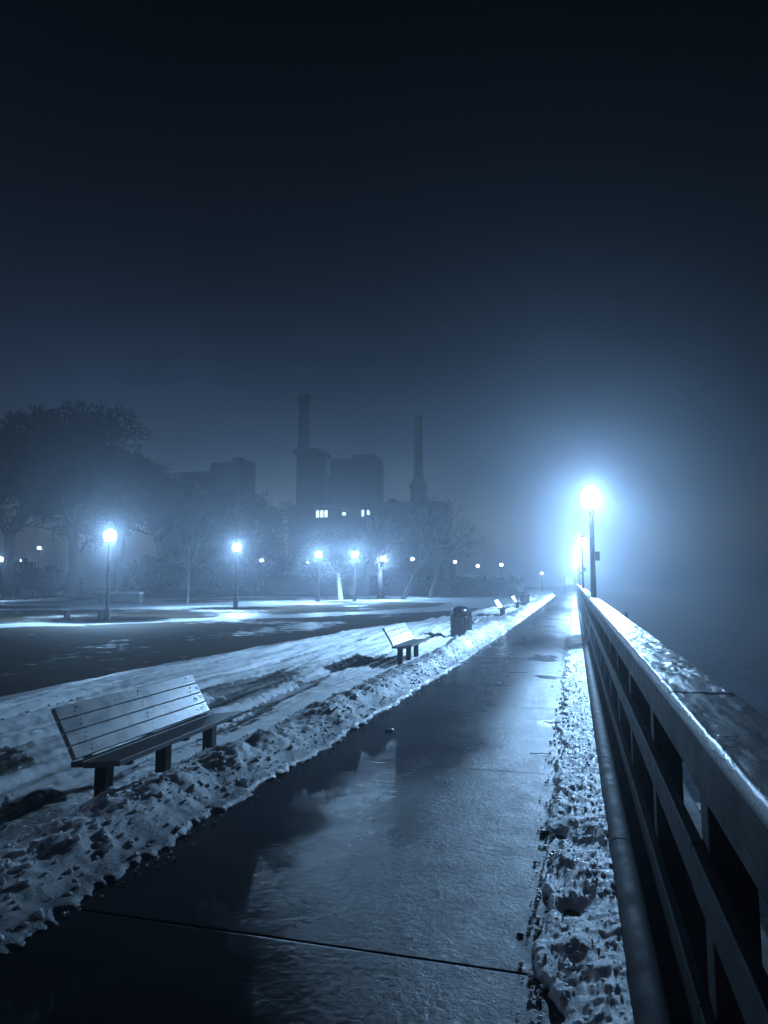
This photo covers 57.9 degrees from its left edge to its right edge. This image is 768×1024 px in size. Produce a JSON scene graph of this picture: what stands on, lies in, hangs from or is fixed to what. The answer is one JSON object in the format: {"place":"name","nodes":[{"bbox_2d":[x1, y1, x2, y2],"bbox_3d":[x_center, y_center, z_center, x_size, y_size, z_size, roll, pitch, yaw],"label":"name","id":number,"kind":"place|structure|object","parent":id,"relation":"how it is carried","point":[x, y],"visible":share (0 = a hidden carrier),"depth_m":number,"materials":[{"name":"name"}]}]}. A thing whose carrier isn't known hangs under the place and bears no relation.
{"place":"outdoors","nodes":[
{"label":"outdoors","id":0,"kind":"place"},
{"bbox_2d":[0,585,574,701],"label":"ground","id":1,"kind":"structure","parent":0,"point":[45,644],"depth_m":25.55,"materials":[{"name":"white snow"}]},
{"bbox_2d":[0,555,36,594],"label":"evergreen shrub","id":2,"kind":"object","parent":1,"relation":"on","point":[25,565],"visible":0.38,"depth_m":78.85,"materials":[{"name":"plant"}]},
{"bbox_2d":[14,565,83,595],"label":"evergreen shrub","id":3,"kind":"object","parent":1,"relation":"on","point":[48,581],"visible":0.94,"depth_m":74.84,"materials":[{"name":"green plant"}]},
{"bbox_2d":[0,424,121,597],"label":"bare tree","id":4,"kind":"object","parent":1,"relation":"on","point":[34,481],"visible":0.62,"depth_m":68.54,"materials":[{"name":"black plant"}]},
{"bbox_2d":[0,397,153,596],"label":"bare tree","id":5,"kind":"object","parent":1,"relation":"on","point":[93,437],"visible":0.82,"depth_m":67.74,"materials":[{"name":"black plant"}]},
{"bbox_2d":[61,609,103,618],"bbox_3d":[-12.860,4.447,29.741,2.000,0.530,0.400,-2,-6,15],"label":"bench","id":6,"kind":"object","parent":1,"relation":"on","point":[67,613],"visible":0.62,"depth_m":29.76,"materials":[{"name":"wood"}]},
{"bbox_2d":[103,527,116,619],"bbox_3d":[-11.474,2.599,28.920,0.510,3.985,0.510,-2,-6,15],"label":"street lamp","id":7,"kind":"object","parent":1,"relation":"on","point":[106,614],"visible":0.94,"depth_m":28.84,"materials":[{"name":"black metal"}]},
{"bbox_2d":[97,592,143,602],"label":"wall","id":8,"kind":"structure","parent":1,"relation":"on","point":[125,597],"depth_m":50.42,"materials":[{"name":"concrete"}]},
{"bbox_2d":[62,447,183,591],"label":"bare tree","id":9,"kind":"object","parent":1,"relation":"on","point":[159,491],"visible":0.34,"depth_m":79.04,"materials":[{"name":"grey plant"}]},
{"bbox_2d":[88,459,216,592],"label":"bare tree","id":10,"kind":"object","parent":1,"relation":"on","point":[192,503],"visible":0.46,"depth_m":89.59,"materials":[{"name":"brown plant"}]},
{"bbox_2d":[110,553,195,593],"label":"evergreen shrub","id":11,"kind":"object","parent":1,"relation":"on","point":[149,572],"visible":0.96,"depth_m":87.64,"materials":[{"name":"green plant"}]},
{"bbox_2d":[151,514,216,602],"bbox_3d":[-14.145,3.480,50.312,4.579,6.779,4.904,4,-7,-37],"label":"bare tree","id":12,"kind":"object","parent":1,"relation":"on","point":[187,566],"visible":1,"depth_m":50.22,"materials":[{"name":"brown plant"}]},
{"bbox_2d":[167,457,255,587],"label":"apartment slab","id":13,"kind":"structure","parent":1,"relation":"on","point":[229,487],"depth_m":166.70,"materials":[{"name":"grey concrete"}]},
{"bbox_2d":[230,490,235,495],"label":"window","id":14,"kind":"structure","parent":13,"relation":"in","point":[232,493],"depth_m":164.29,"materials":[{"name":"blue glass"}]},
{"bbox_2d":[241,490,246,494],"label":"window","id":15,"kind":"structure","parent":13,"relation":"in","point":[243,492],"depth_m":163.59,"materials":[{"name":"blue glass"}]},
{"bbox_2d":[241,477,246,481],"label":"window","id":16,"kind":"structure","parent":13,"relation":"in","point":[243,479],"depth_m":163.87,"materials":[{"name":"glass"}]},
{"bbox_2d":[169,559,260,593],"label":"evergreen shrub","id":17,"kind":"object","parent":1,"relation":"on","point":[208,580],"visible":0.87,"depth_m":89.86,"materials":[{"name":"green plant"}]},
{"bbox_2d":[233,541,240,607],"bbox_3d":[-8.783,3.708,41.301,0.510,3.985,0.510,-2,-6,15],"label":"street lamp","id":18,"kind":"object","parent":1,"relation":"on","point":[235,603],"visible":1,"depth_m":41.20,"materials":[{"name":"black metal"}]},
{"bbox_2d":[202,492,310,591],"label":"bare tree","id":19,"kind":"object","parent":1,"relation":"on","point":[268,515],"visible":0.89,"depth_m":102.13,"materials":[{"name":"brown plant"}]},
{"bbox_2d":[260,562,261,591],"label":"street light","id":20,"kind":"object","parent":1,"relation":"on","point":[261,579],"visible":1,"depth_m":86.61,"materials":[{"name":"black metal"}]},
{"bbox_2d":[221,529,309,590],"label":"evergreen shrub","id":21,"kind":"object","parent":1,"relation":"on","point":[274,569],"visible":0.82,"depth_m":99.33,"materials":[{"name":"plant"}]},
{"bbox_2d":[0,593,555,955],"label":"snow bank","id":22,"kind":"structure","parent":1,"relation":"on","point":[45,783],"depth_m":6.00,"materials":[{"name":"white snow"}]},
{"bbox_2d":[51,674,242,796],"bbox_3d":[-1.752,1.897,5.363,0.574,1.034,1.770,-1,-6,15],"label":"park bench","id":23,"kind":"object","parent":22,"relation":"on","point":[89,728],"visible":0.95,"depth_m":5.18,"materials":[{"name":"black wood"}]},
{"bbox_2d":[0,615,516,941],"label":"bank clods","id":24,"kind":"object","parent":22,"relation":"on","point":[55,825],"visible":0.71,"depth_m":4.38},
{"bbox_2d":[383,622,428,664],"bbox_3d":[0.431,2.707,13.412,0.574,1.034,1.770,-1,-6,14],"label":"park bench","id":25,"kind":"object","parent":22,"relation":"on","point":[399,637],"visible":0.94,"depth_m":13.28,"materials":[{"name":"brown wood"}]},
{"bbox_2d":[315,549,321,601],"bbox_3d":[-5.011,4.817,52.969,0.510,3.985,0.510,-2,-6,15],"label":"street lamp","id":26,"kind":"object","parent":1,"relation":"on","point":[318,595],"visible":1,"depth_m":52.85,"materials":[{"name":"black metal"}]},
{"bbox_2d":[300,530,364,599],"bbox_3d":[-4.182,4.765,58.887,6.457,6.642,4.390,4,-7,-38],"label":"bare tree","id":27,"kind":"object","parent":1,"relation":"on","point":[333,550],"visible":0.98,"depth_m":58.14,"materials":[{"name":"brown plant"}]},
{"bbox_2d":[352,550,356,600],"bbox_3d":[-2.282,4.897,53.776,0.510,3.985,0.510,-2,-6,15],"label":"street lamp","id":28,"kind":"object","parent":1,"relation":"on","point":[354,596],"visible":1,"depth_m":53.66,"materials":[{"name":"black metal"}]},
{"bbox_2d":[287,393,452,577],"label":"power station","id":29,"kind":"object","parent":1,"relation":"on","point":[344,493],"visible":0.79,"depth_m":160.07,"materials":[{"name":"brick"}]},
{"bbox_2d":[291,560,296,567],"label":"window","id":30,"kind":"structure","parent":29,"relation":"in","point":[292,566],"depth_m":160.66,"materials":[{"name":"blue glass"}]},
{"bbox_2d":[291,545,297,552],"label":"window","id":31,"kind":"structure","parent":29,"relation":"in","point":[292,546],"depth_m":160.98,"materials":[{"name":"blue glass"}]},
{"bbox_2d":[291,532,297,537],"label":"window","id":32,"kind":"structure","parent":29,"relation":"in","point":[296,535],"depth_m":161.27,"materials":[{"name":"glass"}]},
{"bbox_2d":[302,531,308,537],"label":"window","id":33,"kind":"structure","parent":29,"relation":"in","point":[306,533],"depth_m":160.58,"materials":[{"name":"blue glass"}]},
{"bbox_2d":[303,511,310,517],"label":"window","id":34,"kind":"structure","parent":29,"relation":"in","point":[306,514],"depth_m":160.96,"materials":[{"name":"glass"}]},
{"bbox_2d":[313,530,319,537],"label":"window","id":35,"kind":"structure","parent":29,"relation":"in","point":[315,532],"depth_m":159.92,"materials":[{"name":"blue glass"}]},
{"bbox_2d":[324,530,330,537],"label":"window","id":36,"kind":"structure","parent":29,"relation":"in","point":[325,531],"depth_m":159.26,"materials":[{"name":"glass"}]},
{"bbox_2d":[331,510,338,516],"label":"window","id":37,"kind":"structure","parent":29,"relation":"in","point":[335,513],"depth_m":159.14,"materials":[{"name":"glass"}]},
{"bbox_2d":[347,529,353,536],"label":"window","id":38,"kind":"structure","parent":29,"relation":"in","point":[350,530],"depth_m":157.75,"materials":[{"name":"glass"}]},
{"bbox_2d":[358,559,364,566],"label":"window","id":39,"kind":"structure","parent":29,"relation":"in","point":[361,563],"depth_m":156.37,"materials":[{"name":"glass"}]},
{"bbox_2d":[358,529,364,536],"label":"window","id":40,"kind":"structure","parent":29,"relation":"in","point":[360,529],"depth_m":157.06,"materials":[{"name":"blue glass"}]},
{"bbox_2d":[370,559,376,566],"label":"window","id":41,"kind":"structure","parent":29,"relation":"in","point":[374,563],"depth_m":155.62,"materials":[{"name":"blue glass"}]},
{"bbox_2d":[374,509,381,515],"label":"window","id":42,"kind":"structure","parent":29,"relation":"in","point":[375,511],"depth_m":156.52,"materials":[{"name":"blue glass"}]},
{"bbox_2d":[388,509,396,515],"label":"window","id":43,"kind":"structure","parent":29,"relation":"in","point":[393,512],"depth_m":155.61,"materials":[{"name":"glass"}]},
{"bbox_2d":[393,528,399,535],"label":"window","id":44,"kind":"structure","parent":29,"relation":"in","point":[398,529],"depth_m":154.92,"materials":[{"name":"glass"}]},
{"bbox_2d":[393,559,400,566],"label":"window","id":45,"kind":"structure","parent":29,"relation":"in","point":[397,560],"depth_m":154.24,"materials":[{"name":"blue glass"}]},
{"bbox_2d":[403,508,411,514],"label":"window","id":46,"kind":"structure","parent":29,"relation":"in","point":[405,510],"depth_m":154.70,"materials":[{"name":"glass"}]},
{"bbox_2d":[405,528,411,535],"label":"window","id":47,"kind":"structure","parent":29,"relation":"in","point":[408,530],"depth_m":154.21,"materials":[{"name":"glass"}]},
{"bbox_2d":[405,559,412,566],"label":"window","id":48,"kind":"structure","parent":29,"relation":"in","point":[409,563],"depth_m":153.49,"materials":[{"name":"blue glass"}]},
{"bbox_2d":[405,544,412,551],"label":"window","id":49,"kind":"structure","parent":29,"relation":"in","point":[408,547],"depth_m":153.87,"materials":[{"name":"glass"}]},
{"bbox_2d":[409,414,427,500],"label":"slim chimney","id":50,"kind":"object","parent":29,"relation":"attached to","point":[418,486],"visible":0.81,"depth_m":186.98,"materials":[{"name":"brick"}]},
{"bbox_2d":[417,528,423,535],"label":"window","id":51,"kind":"structure","parent":29,"relation":"in","point":[418,529],"depth_m":153.53,"materials":[{"name":"blue glass"}]},
{"bbox_2d":[417,559,424,566],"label":"window","id":52,"kind":"structure","parent":29,"relation":"in","point":[423,563],"depth_m":152.71,"materials":[{"name":"blue glass"}]},
{"bbox_2d":[417,543,424,550],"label":"window","id":53,"kind":"structure","parent":29,"relation":"in","point":[418,546],"depth_m":153.19,"materials":[{"name":"blue glass"}]},
{"bbox_2d":[418,508,426,514],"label":"window","id":54,"kind":"structure","parent":29,"relation":"in","point":[425,510],"depth_m":153.77,"materials":[{"name":"blue glass"}]},
{"bbox_2d":[430,559,436,566],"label":"window","id":55,"kind":"structure","parent":29,"relation":"in","point":[433,562],"depth_m":152.07,"materials":[{"name":"blue glass"}]},
{"bbox_2d":[433,507,441,513],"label":"window","id":56,"kind":"structure","parent":29,"relation":"in","point":[439,511],"depth_m":152.86,"materials":[{"name":"glass"}]},
{"bbox_2d":[442,559,448,566],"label":"window","id":57,"kind":"structure","parent":29,"relation":"in","point":[445,562],"depth_m":151.37,"materials":[{"name":"blue glass"}]},
{"bbox_2d":[442,527,448,535],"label":"window","id":58,"kind":"structure","parent":29,"relation":"in","point":[446,531],"depth_m":152.00,"materials":[{"name":"glass"}]},
{"bbox_2d":[341,503,399,595],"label":"bare tree","id":59,"kind":"object","parent":1,"relation":"on","point":[366,589],"visible":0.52,"depth_m":72.63,"materials":[{"name":"brown plant"}]},
{"bbox_2d":[351,524,408,597],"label":"bare tree","id":60,"kind":"object","parent":1,"relation":"on","point":[378,562],"visible":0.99,"depth_m":65.15,"materials":[{"name":"brown plant"}]},
{"bbox_2d":[381,556,385,597],"bbox_3d":[-0.064,5.913,64.004,0.510,3.985,0.510,-2,-6,15],"label":"street lamp","id":61,"kind":"object","parent":1,"relation":"on","point":[383,594],"visible":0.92,"depth_m":63.86,"materials":[{"name":"black metal"}]},
{"bbox_2d":[262,573,524,595],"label":"hedge","id":62,"kind":"object","parent":1,"relation":"on","point":[292,584],"visible":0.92,"depth_m":77.25,"materials":[{"name":"plant"}]},
{"bbox_2d":[401,497,485,598],"bbox_3d":[4.821,3.296,59.779,7.908,9.541,6.017,-2,-6,15],"label":"bare tree","id":63,"kind":"object","parent":1,"relation":"on","point":[409,586],"visible":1,"depth_m":60.38,"materials":[{"name":"brown plant"}]},
{"bbox_2d":[407,496,491,597],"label":"bare tree","id":64,"kind":"object","parent":1,"relation":"on","point":[432,590],"visible":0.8,"depth_m":66.37,"materials":[{"name":"brown plant"}]},
{"bbox_2d":[450,606,472,636],"bbox_3d":[2.091,3.018,18.813,0.630,0.932,0.630,-2,-6,15],"label":"litter bin","id":65,"kind":"object","parent":1,"relation":"on","point":[460,621],"visible":0.79,"depth_m":18.59,"materials":[{"name":"plastic"}]},
{"bbox_2d":[493,600,508,615],"bbox_3d":[5.253,4.457,31.031,0.574,1.034,1.770,-1,-6,15],"label":"park bench","id":66,"kind":"object","parent":1,"relation":"on","point":[499,606],"visible":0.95,"depth_m":30.76,"materials":[{"name":"brown wood"}]},
{"bbox_2d":[511,596,522,607],"bbox_3d":[7.512,5.277,39.289,0.574,1.034,1.770,-1,-6,15],"label":"park bench","id":67,"kind":"object","parent":1,"relation":"on","point":[515,601],"visible":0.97,"depth_m":38.75,"materials":[{"name":"brown wood"}]},
{"bbox_2d":[520,592,529,604],"bbox_3d":[8.824,5.470,43.493,0.630,0.932,0.630,-2,-6,15],"label":"litter bin","id":68,"kind":"object","parent":1,"relation":"on","point":[525,597],"visible":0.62,"depth_m":43.27,"materials":[{"name":"black metal"}]},
{"bbox_2d":[0,592,580,1023],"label":"path","id":69,"kind":"structure","parent":0,"point":[378,872],"depth_m":3.35,"materials":[{"name":"concrete"}]},
{"bbox_2d":[10,637,569,1023],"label":"ice crumbs","id":70,"kind":"object","parent":69,"relation":"on","point":[530,995],"visible":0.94,"depth_m":3.70,"materials":[{"name":"white ice"}]},
{"bbox_2d":[540,829,548,834],"bbox_3d":[0.954,1.906,4.134,0.056,0.032,0.059,1,-6,-6],"label":"leaf clump","id":71,"kind":"object","parent":69,"relation":"on","point":[544,832],"visible":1,"depth_m":4.12,"materials":[{"name":"brown plant"}]},
{"bbox_2d":[531,595,633,1023],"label":"snow strip","id":72,"kind":"object","parent":69,"relation":"on","point":[577,898],"visible":0.98,"depth_m":3.27,"materials":[{"name":"white snow"}]},
{"bbox_2d":[531,643,626,1023],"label":"strip clods","id":73,"kind":"object","parent":72,"relation":"on","point":[608,1016],"visible":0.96,"depth_m":3.44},
{"bbox_2d":[0,0,767,590],"label":"sky","id":74,"kind":"structure","parent":0,"point":[535,232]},
{"bbox_2d":[589,591,767,934],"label":"water","id":75,"kind":"structure","parent":0,"point":[721,637],"depth_m":42.98,"materials":[{"name":"blue liquid"}]},
{"bbox_2d":[619,612,627,617],"bbox_3d":[6.982,4.523,20.241,0.347,3.200,0.352,-2,-6,15],"label":"mooring pile","id":76,"kind":"object","parent":75,"relation":"in","point":[625,614],"visible":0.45,"depth_m":20.25,"materials":[{"name":"white snow"}]},
{"bbox_2d":[576,591,767,1023],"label":"seawall","id":77,"kind":"object","parent":75,"relation":"in","point":[693,917],"visible":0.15,"depth_m":3.26,"materials":[{"name":"concrete"}]},
{"bbox_2d":[577,559,578,594],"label":"street lamp","id":78,"kind":"object","parent":77,"relation":"on","point":[578,575],"visible":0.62,"depth_m":75.28,"materials":[{"name":"black metal"}]},
{"bbox_2d":[577,551,581,599],"bbox_3d":[15.784,5.098,55.999,0.480,3.985,0.480,-2,-6,15],"label":"street lamp","id":79,"kind":"object","parent":77,"relation":"on","point":[580,574],"visible":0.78,"depth_m":55.96,"materials":[{"name":"black metal"}]},
{"bbox_2d":[578,535,585,609],"bbox_3d":[10.503,3.181,36.700,0.480,3.985,0.480,-2,-6,15],"label":"street lamp","id":80,"kind":"object","parent":77,"relation":"on","point":[583,568],"visible":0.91,"depth_m":36.71,"materials":[{"name":"black metal"}]},
{"bbox_2d":[583,482,599,643],"bbox_3d":[5.142,1.235,17.113,0.480,3.985,0.480,-2,-6,15],"label":"street lamp","id":81,"kind":"object","parent":77,"relation":"on","point":[594,556],"visible":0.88,"depth_m":17.09,"materials":[{"name":"black metal"}]},
{"bbox_2d":[575,591,671,1023],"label":"timber kerb","id":82,"kind":"structure","parent":77,"relation":"on","point":[649,1005],"depth_m":3.11,"materials":[{"name":"wood"}]},
{"bbox_2d":[577,584,767,1023],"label":"timber railing","id":83,"kind":"object","parent":77,"relation":"on","point":[670,709],"visible":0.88,"depth_m":2.17,"materials":[{"name":"black wood"}]},
{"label":"path base","id":84,"kind":"structure","parent":0,"visible":0},
{"bbox_2d":[564,576,574,592],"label":"notice board","id":85,"kind":"object","parent":84,"relation":"on","point":[568,580],"visible":0.84,"depth_m":84.61,"materials":[{"name":"white paint"}]}
]}

